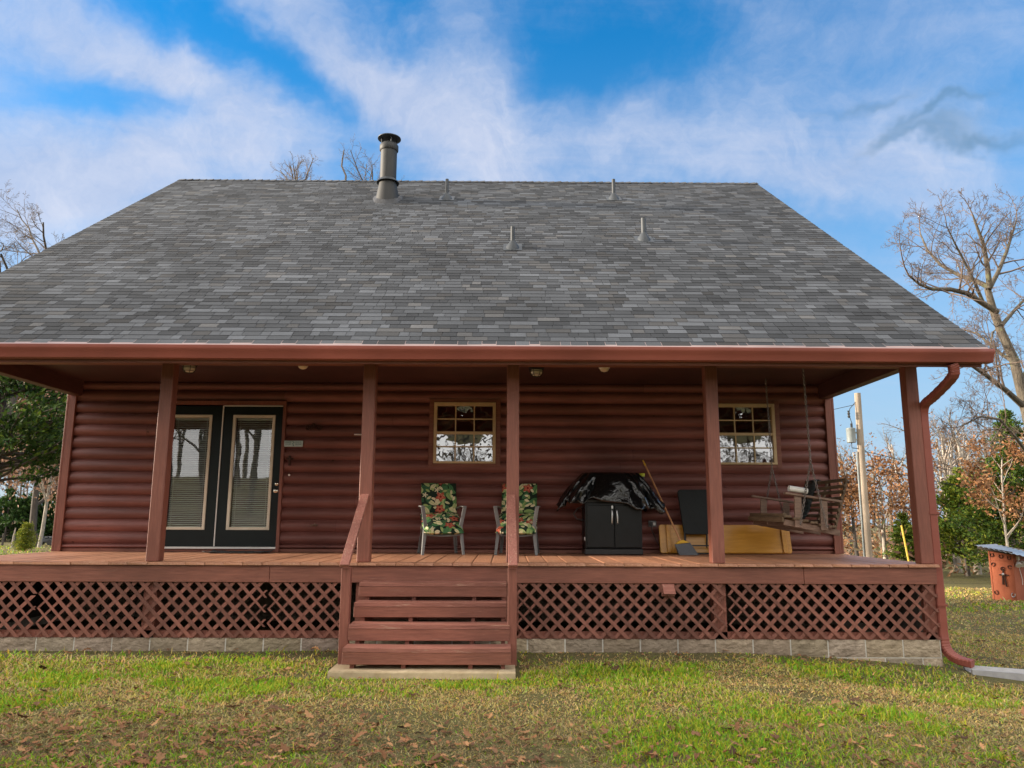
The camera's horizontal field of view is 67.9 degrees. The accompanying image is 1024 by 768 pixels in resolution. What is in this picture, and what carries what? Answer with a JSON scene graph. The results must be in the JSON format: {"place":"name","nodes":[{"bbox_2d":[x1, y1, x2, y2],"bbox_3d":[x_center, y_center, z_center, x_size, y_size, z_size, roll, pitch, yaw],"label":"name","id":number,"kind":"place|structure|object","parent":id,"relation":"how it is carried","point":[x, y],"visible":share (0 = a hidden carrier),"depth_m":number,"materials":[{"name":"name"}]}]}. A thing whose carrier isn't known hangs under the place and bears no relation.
{"place":"outdoors","nodes":[
{"label":"outdoors","id":0,"kind":"place"},
{"bbox_2d":[0,522,1023,767],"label":"ground","id":1,"kind":"structure","parent":0,"point":[966,582],"depth_m":6.25,"materials":[{"name":"green plant"}]},
{"bbox_2d":[11,528,15,547],"bbox_3d":[-23.041,7.161,35.126,0.138,1.025,0.103,-4,-11,22],"label":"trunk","id":2,"kind":"object","parent":1,"relation":"on","point":[13,537],"visible":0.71,"depth_m":35.11,"materials":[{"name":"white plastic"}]},
{"bbox_2d":[0,487,41,541],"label":"hedge cedar","id":3,"kind":"object","parent":1,"relation":"on","point":[7,517],"visible":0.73,"depth_m":44.10,"materials":[{"name":"green plant"}]},
{"bbox_2d":[1,493,47,536],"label":"hedge cedar","id":4,"kind":"object","parent":1,"relation":"on","point":[25,500],"visible":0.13,"depth_m":45.92,"materials":[{"name":"green plant"}]},
{"bbox_2d":[11,521,40,550],"bbox_3d":[-20.575,6.538,32.191,1.074,1.473,1.090,5,-11,-26],"label":"cedar shrub","id":5,"kind":"object","parent":1,"relation":"on","point":[24,541],"visible":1,"depth_m":32.06,"materials":[{"name":"green plant"}]},
{"bbox_2d":[1,533,51,546],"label":"wire fence","id":6,"kind":"object","parent":1,"relation":"on","point":[3,537],"visible":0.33,"depth_m":37.06,"materials":[{"name":"grey metal"}]},
{"bbox_2d":[2,433,56,523],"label":"woodland tree","id":7,"kind":"object","parent":1,"relation":"on","point":[9,483],"depth_m":48.83,"materials":[{"name":"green plant"}]},
{"bbox_2d":[7,483,55,536],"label":"hedge cedar","id":8,"kind":"object","parent":1,"relation":"on","point":[49,524],"visible":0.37,"depth_m":44.83,"materials":[{"name":"green plant"}]},
{"bbox_2d":[0,182,63,413],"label":"leafless tree","id":9,"kind":"object","parent":1,"relation":"on","point":[32,238],"visible":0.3,"depth_m":30.40,"materials":[{"name":"brown plant"}]},
{"bbox_2d":[0,384,64,545],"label":"oak tree","id":10,"kind":"object","parent":1,"relation":"on","point":[35,503],"visible":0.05,"depth_m":37.53,"materials":[{"name":"green plant"}]},
{"bbox_2d":[1,397,63,547],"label":"pale tree","id":11,"kind":"object","parent":1,"relation":"on","point":[42,530],"visible":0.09,"depth_m":35.97,"materials":[{"name":"beige plant"}]},
{"bbox_2d":[0,375,67,486],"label":"cedar tree","id":12,"kind":"object","parent":1,"relation":"on","point":[32,424],"visible":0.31,"depth_m":20.56,"materials":[{"name":"green plant"}]},
{"bbox_2d":[37,536,51,544],"bbox_3d":[-23.904,8.040,39.031,1.087,0.446,0.700,0,-10,0],"label":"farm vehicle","id":13,"kind":"object","parent":1,"relation":"on","point":[47,538],"visible":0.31,"depth_m":38.78,"materials":[{"name":"black metal"}]},
{"bbox_2d":[48,492,56,520],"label":"hedge cedar","id":14,"kind":"object","parent":1,"relation":"on","point":[54,497],"visible":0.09,"depth_m":47.08,"materials":[{"name":"green plant"}]},
{"bbox_2d":[272,149,321,179],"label":"leafless tree","id":15,"kind":"object","parent":1,"relation":"on","point":[296,176],"visible":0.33,"depth_m":38.55,"materials":[{"name":"grey plant"}]},
{"bbox_2d":[341,150,346,179],"bbox_3d":[-8.562,-2.028,36.860,0.370,20.033,0.370,4,-11,-22],"label":"dead snag","id":16,"kind":"object","parent":1,"relation":"on","point":[342,166],"visible":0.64,"depth_m":38.41,"materials":[{"name":"grey wood"}]},
{"bbox_2d":[339,134,403,179],"bbox_3d":[-7.610,-2.199,39.101,3.928,21.082,3.901,8,-12,-36],"label":"leafless tree","id":17,"kind":"object","parent":1,"relation":"on","point":[359,174],"visible":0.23,"depth_m":39.99,"materials":[{"name":"grey plant"}]},
{"bbox_2d":[327,663,514,679],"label":"concrete slab","id":18,"kind":"structure","parent":1,"relation":"on","point":[453,672],"depth_m":7.12,"materials":[{"name":"beige concrete"}]},
{"bbox_2d":[0,439,977,538],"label":"woods","id":19,"kind":"object","parent":1,"relation":"on","point":[20,490],"visible":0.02,"depth_m":75.81,"materials":[{"name":"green plant"}]},
{"bbox_2d":[0,133,994,668],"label":"log cabin","id":20,"kind":"object","parent":1,"relation":"on","point":[418,329],"visible":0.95,"depth_m":10.28,"materials":[{"name":"red paint"}]},
{"bbox_2d":[181,365,197,373],"bbox_3d":[-4.190,-0.202,9.877,0.210,0.136,0.210,0,-10,0],"label":"cage light","id":21,"kind":"object","parent":20,"relation":"attached to","point":[190,369],"visible":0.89,"depth_m":9.83,"materials":[{"name":"beige glass"}]},
{"bbox_2d":[165,406,222,546],"bbox_3d":[-4.692,1.327,11.056,0.870,2.020,0.096,0,-10,0],"label":"door","id":22,"kind":"structure","parent":20,"relation":"in","point":[203,535],"depth_m":11.06,"materials":[{"name":"black paint"}]},
{"bbox_2d":[202,550,272,552],"bbox_3d":[-3.797,2.327,10.550,0.844,0.040,0.403,0,-10,0],"label":"door mat","id":23,"kind":"object","parent":20,"relation":"on","point":[217,551],"depth_m":10.58,"materials":[{"name":"rubber"}]},
{"bbox_2d":[215,406,282,546],"bbox_3d":[-3.800,1.328,11.039,0.878,2.020,0.140,0,-10,0],"label":"door","id":24,"kind":"structure","parent":20,"relation":"in","point":[225,536],"depth_m":11.05,"materials":[{"name":"black paint"}]},
{"bbox_2d":[286,456,292,465],"bbox_3d":[-3.220,1.107,11.004,0.100,0.145,0.038,0,-10,0],"label":"wall ornament","id":25,"kind":"object","parent":20,"relation":"attached to","point":[289,459],"depth_m":11.00,"materials":[{"name":"metal"}]},
{"bbox_2d":[284,441,302,446],"bbox_3d":[-3.178,0.869,11.066,0.270,0.088,0.027,0,-10,0],"label":"wall sign","id":26,"kind":"object","parent":20,"relation":"attached to","point":[293,443],"visible":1,"depth_m":11.06,"materials":[{"name":"grey"}]},
{"bbox_2d":[305,423,322,430],"bbox_3d":[-2.889,0.625,11.098,0.253,0.111,0.028,0,-10,0],"label":"wall ornament","id":27,"kind":"object","parent":20,"relation":"attached to","point":[319,428],"depth_m":11.09,"materials":[{"name":"metal"}]},
{"bbox_2d":[417,483,466,554],"bbox_3d":[-0.987,1.854,10.525,0.635,0.980,0.720,3,-10,-13],"label":"patio chair","id":28,"kind":"object","parent":20,"relation":"on","point":[438,507],"visible":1,"depth_m":10.59,"materials":[{"name":"multicoloured fabric"}]},
{"bbox_2d":[428,399,500,466],"bbox_3d":[-0.691,0.720,11.155,1.045,0.993,0.142,0,-10,0],"label":"window","id":29,"kind":"structure","parent":20,"relation":"in","point":[434,403],"depth_m":11.11,"materials":[{"name":"beige wood"}]},
{"bbox_2d":[493,484,540,554],"bbox_3d":[0.084,1.866,10.572,0.635,0.980,0.720,-1,-10,6],"label":"patio chair","id":30,"kind":"object","parent":20,"relation":"on","point":[528,511],"visible":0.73,"depth_m":10.57,"materials":[{"name":"multicoloured fabric"}]},
{"bbox_2d":[529,367,543,376],"bbox_3d":[0.324,-0.155,10.043,0.210,0.136,0.210,0,-10,0],"label":"cage light","id":31,"kind":"object","parent":20,"relation":"attached to","point":[536,371],"visible":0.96,"depth_m":9.99,"materials":[{"name":"beige glass"}]},
{"bbox_2d":[599,367,609,371],"bbox_3d":[1.219,-0.190,10.036,0.148,0.064,0.148,0,-10,0],"label":"dome light","id":32,"kind":"object","parent":20,"relation":"attached to","point":[604,369],"visible":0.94,"depth_m":9.99,"materials":[{"name":"beige glass"}]},
{"bbox_2d":[573,500,642,554],"bbox_3d":[1.404,1.933,10.655,1.116,0.880,0.582,0,-10,0],"label":"grill cart","id":33,"kind":"object","parent":20,"relation":"on","point":[610,528],"visible":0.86,"depth_m":10.41,"materials":[{"name":"black metal"}]},
{"bbox_2d":[587,505,614,546],"bbox_3d":[1.213,1.945,10.397,0.373,0.565,0.080,0,-10,0],"label":"cabinet door","id":34,"kind":"structure","parent":33,"relation":"in","point":[600,518],"depth_m":10.41,"materials":[{"name":"black paint"}]},
{"bbox_2d":[556,472,664,513],"bbox_3d":[1.383,1.546,10.730,1.539,0.603,0.813,0,-10,0],"label":"grill cover","id":35,"kind":"object","parent":33,"relation":"on","point":[635,490],"visible":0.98,"depth_m":10.47,"materials":[{"name":"black plastic"}]},
{"bbox_2d":[614,505,642,546],"bbox_3d":[1.594,1.946,10.399,0.373,0.565,0.080,0,-10,0],"label":"cabinet door","id":36,"kind":"structure","parent":33,"relation":"in","point":[628,519],"depth_m":10.41,"materials":[{"name":"black paint"}]},
{"bbox_2d":[648,521,677,553],"bbox_3d":[2.147,2.180,10.818,0.402,0.461,0.093,-3,-10,16],"label":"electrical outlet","id":37,"kind":"object","parent":20,"relation":"attached to","point":[651,524],"visible":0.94,"depth_m":10.87,"materials":[{"name":"grey plastic"}]},
{"bbox_2d":[642,460,697,554],"bbox_3d":[2.184,1.707,10.649,0.807,1.325,0.206,-6,-12,32],"label":"broom","id":38,"kind":"object","parent":20,"relation":"on","point":[683,547],"visible":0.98,"depth_m":10.43,"materials":[{"name":"plastic"}]},
{"bbox_2d":[677,490,708,553],"bbox_3d":[2.584,1.933,10.700,0.470,0.892,0.132,0,-10,0],"label":"chair","id":39,"kind":"object","parent":20,"relation":"on","point":[693,509],"visible":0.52,"depth_m":10.71,"materials":[{"name":"grey metal"}]},
{"bbox_2d":[658,525,791,553],"bbox_3d":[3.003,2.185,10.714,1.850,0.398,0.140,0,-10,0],"label":"bench","id":40,"kind":"object","parent":20,"relation":"on","point":[748,539],"visible":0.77,"depth_m":10.71,"materials":[{"name":"brown wood"}]},
{"bbox_2d":[718,400,781,467],"bbox_3d":[3.408,0.740,11.180,1.042,0.993,0.142,0,-10,0],"label":"window","id":41,"kind":"structure","parent":20,"relation":"in","point":[773,406],"depth_m":11.13,"materials":[{"name":"beige wood"}]},
{"bbox_2d":[748,368,847,535],"bbox_3d":[3.682,0.869,9.952,0.856,2.169,1.390,0,-10,0],"label":"porch swing","id":42,"kind":"object","parent":20,"relation":"hanging from","point":[797,523],"visible":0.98,"depth_m":9.36,"materials":[{"name":"brown wood"}]},
{"bbox_2d":[784,479,821,518],"bbox_3d":[3.717,1.556,10.242,0.774,0.525,0.400,0,-10,0],"label":"ribbed mat","id":43,"kind":"object","parent":42,"relation":"on","point":[811,491],"visible":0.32,"depth_m":10.15,"materials":[{"name":"rubber"}]},
{"bbox_2d":[0,594,1023,767],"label":"fallen leaves","id":44,"kind":"object","parent":1,"relation":"on","point":[160,756],"visible":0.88,"depth_m":5.18,"materials":[{"name":"brown plant"}]},
{"bbox_2d":[6,492,1021,576],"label":"undergrowth","id":45,"kind":"object","parent":1,"relation":"on","point":[875,548],"visible":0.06,"depth_m":31.05,"materials":[{"name":"brown plant"}]},
{"bbox_2d":[838,444,854,554],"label":"woodland tree","id":46,"kind":"object","parent":1,"relation":"on","point":[839,456],"visible":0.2,"depth_m":43.61,"materials":[{"name":"brown plant"}]},
{"bbox_2d":[837,454,879,555],"bbox_3d":[12.812,5.004,29.924,2.820,5.103,3.363,0,-10,0],"label":"oak tree","id":47,"kind":"object","parent":1,"relation":"on","point":[852,490],"visible":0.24,"depth_m":29.47,"materials":[{"name":"brown plant"}]},
{"bbox_2d":[846,393,872,557],"bbox_3d":[11.796,3.558,25.839,0.597,6.586,0.308,0,-10,0],"label":"utility pole","id":48,"kind":"object","parent":1,"relation":"on","point":[851,432],"visible":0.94,"depth_m":25.88,"materials":[{"name":"brown wood"}]},
{"bbox_2d":[834,404,1003,491],"bbox_3d":[15.796,2.564,28.496,36.063,3.721,5.235,0,-10,3],"label":"power line","id":49,"kind":"object","parent":48,"relation":"attached to","point":[904,460],"visible":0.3,"depth_m":26.42,"materials":[{"name":"black metal"}]},
{"bbox_2d":[837,425,882,551],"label":"woodland tree","id":50,"kind":"object","parent":1,"relation":"on","point":[854,457],"visible":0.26,"depth_m":48.84,"materials":[{"name":"brown plant"}]},
{"bbox_2d":[850,444,899,558],"bbox_3d":[18.923,6.182,39.340,2.794,6.075,2.417,6,-12,-29],"label":"woodland tree","id":51,"kind":"object","parent":1,"relation":"on","point":[879,533],"visible":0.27,"depth_m":39.49,"materials":[{"name":"brown plant"}]},
{"bbox_2d":[843,447,911,558],"bbox_3d":[15.518,5.215,31.430,3.264,5.236,3.149,7,-12,-32],"label":"oak tree","id":52,"kind":"object","parent":1,"relation":"on","point":[878,483],"visible":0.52,"depth_m":31.25,"materials":[{"name":"brown plant"}]},
{"bbox_2d":[866,428,907,551],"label":"woodland tree","id":53,"kind":"object","parent":1,"relation":"on","point":[889,517],"visible":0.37,"depth_m":45.76,"materials":[{"name":"brown plant"}]},
{"bbox_2d":[883,476,908,560],"bbox_3d":[13.767,5.038,27.048,0.190,3.569,0.896,4,-11,-20],"label":"guy wire","id":54,"kind":"object","parent":1,"relation":"attached to","point":[902,532],"visible":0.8,"depth_m":26.85,"materials":[{"name":"yellow"}]},
{"bbox_2d":[882,511,914,560],"bbox_3d":[15.778,6.375,30.467,1.903,2.580,1.632,0,-10,0],"label":"cedar shrub","id":55,"kind":"object","parent":1,"relation":"on","point":[898,539],"visible":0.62,"depth_m":30.39,"materials":[{"name":"green plant"}]},
{"bbox_2d":[878,423,938,521],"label":"woodland tree","id":56,"kind":"object","parent":1,"relation":"on","point":[890,446],"visible":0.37,"depth_m":50.29,"materials":[{"name":"brown plant"}]},
{"bbox_2d":[877,418,947,491],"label":"woodland tree","id":57,"kind":"object","parent":1,"relation":"on","point":[903,448],"visible":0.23,"depth_m":45.70,"materials":[{"name":"brown plant"}]},
{"bbox_2d":[877,432,963,524],"bbox_3d":[17.409,5.131,33.028,3.376,5.945,3.934,0,-10,0],"label":"oak tree","id":58,"kind":"object","parent":1,"relation":"on","point":[908,509],"visible":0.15,"depth_m":32.60,"materials":[{"name":"brown plant"}]},
{"bbox_2d":[896,409,974,490],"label":"woodland tree","id":59,"kind":"object","parent":1,"relation":"on","point":[938,446],"visible":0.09,"depth_m":50.94,"materials":[{"name":"brown plant"}]},
{"bbox_2d":[942,533,952,563],"bbox_3d":[18.569,6.763,33.378,2.466,2.914,2.504,0,-10,0],"label":"cedar shrub","id":60,"kind":"object","parent":1,"relation":"on","point":[950,559],"visible":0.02,"depth_m":32.91,"materials":[{"name":"green plant"}]},
{"bbox_2d":[906,411,993,516],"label":"woodland tree","id":61,"kind":"object","parent":1,"relation":"on","point":[950,472],"visible":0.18,"depth_m":40.21,"materials":[{"name":"brown plant"}]},
{"bbox_2d":[880,187,1023,457],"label":"oak tree","id":62,"kind":"object","parent":1,"relation":"on","point":[1010,355],"visible":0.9,"depth_m":20.40,"materials":[{"name":"brown plant"}]},
{"bbox_2d":[929,409,978,572],"bbox_3d":[17.973,4.302,30.543,3.417,6.731,1.488,6,-12,-32],"label":"pale tree","id":63,"kind":"object","parent":1,"relation":"on","point":[956,560],"visible":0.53,"depth_m":30.46,"materials":[{"name":"brown plant"}]},
{"bbox_2d":[932,403,982,472],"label":"woodland tree","id":64,"kind":"object","parent":1,"relation":"on","point":[953,437],"visible":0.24,"depth_m":47.41,"materials":[{"name":"brown plant"}]},
{"bbox_2d":[905,466,1020,575],"bbox_3d":[16.855,5.194,28.576,3.627,4.263,3.584,-3,-10,17],"label":"cedar tree","id":65,"kind":"object","parent":1,"relation":"on","point":[951,495],"visible":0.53,"depth_m":28.59,"materials":[{"name":"green plant"}]},
{"bbox_2d":[930,405,1000,574],"bbox_3d":[17.774,4.185,29.738,2.816,6.670,2.270,-2,-10,12],"label":"pale tree","id":66,"kind":"object","parent":1,"relation":"on","point":[960,450],"visible":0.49,"depth_m":30.06,"materials":[{"name":"brown plant"}]},
{"bbox_2d":[943,415,991,467],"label":"woodland tree","id":67,"kind":"object","parent":1,"relation":"on","point":[966,436],"visible":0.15,"depth_m":54.09,"materials":[{"name":"plant"}]},
{"bbox_2d":[940,408,1023,569],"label":"cedar tree","id":68,"kind":"object","parent":1,"relation":"on","point":[995,533],"visible":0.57,"depth_m":26.57,"materials":[{"name":"green plant"}]},
{"bbox_2d":[955,415,1022,476],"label":"woodland tree","id":69,"kind":"object","parent":1,"relation":"on","point":[988,434],"visible":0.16,"depth_m":49.25,"materials":[{"name":"brown plant"}]},
{"bbox_2d":[956,402,1022,543],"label":"woodland tree","id":70,"kind":"object","parent":1,"relation":"on","point":[977,445],"visible":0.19,"depth_m":41.85,"materials":[{"name":"brown plant"}]},
{"bbox_2d":[956,428,1023,546],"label":"oak tree","id":71,"kind":"object","parent":1,"relation":"on","point":[979,482],"visible":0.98,"depth_m":25.24,"materials":[{"name":"brown plant"}]},
{"bbox_2d":[963,666,1023,680],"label":"splash block","id":72,"kind":"object","parent":1,"relation":"on","point":[1009,673],"depth_m":7.93,"materials":[{"name":"grey concrete"}]},
{"bbox_2d":[976,544,1023,600],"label":"pump house","id":73,"kind":"structure","parent":1,"relation":"on","point":[1015,580],"depth_m":19.92,"materials":[{"name":"orange paint"}]},
{"bbox_2d":[999,567,1008,586],"bbox_3d":[12.827,5.027,19.840,0.072,0.504,0.223,9,-13,-40],"label":"horseshoe cross","id":74,"kind":"object","parent":73,"relation":"attached to","point":[1003,574],"visible":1,"depth_m":19.85,"materials":[{"name":"metal"}]},
{"bbox_2d":[0,0,1023,524],"label":"sky","id":75,"kind":"structure","parent":0,"point":[846,112],"materials":[{"name":"blue"}]},
{"bbox_2d":[788,485,807,493],"bbox_3d":[3.474,1.285,9.242,0.225,0.072,0.072,9,-10,1],"label":"plastic pipe","id":76,"kind":"object","parent":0,"point":[796,489],"visible":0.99,"depth_m":9.21,"materials":[{"name":"white plastic"}]}
]}

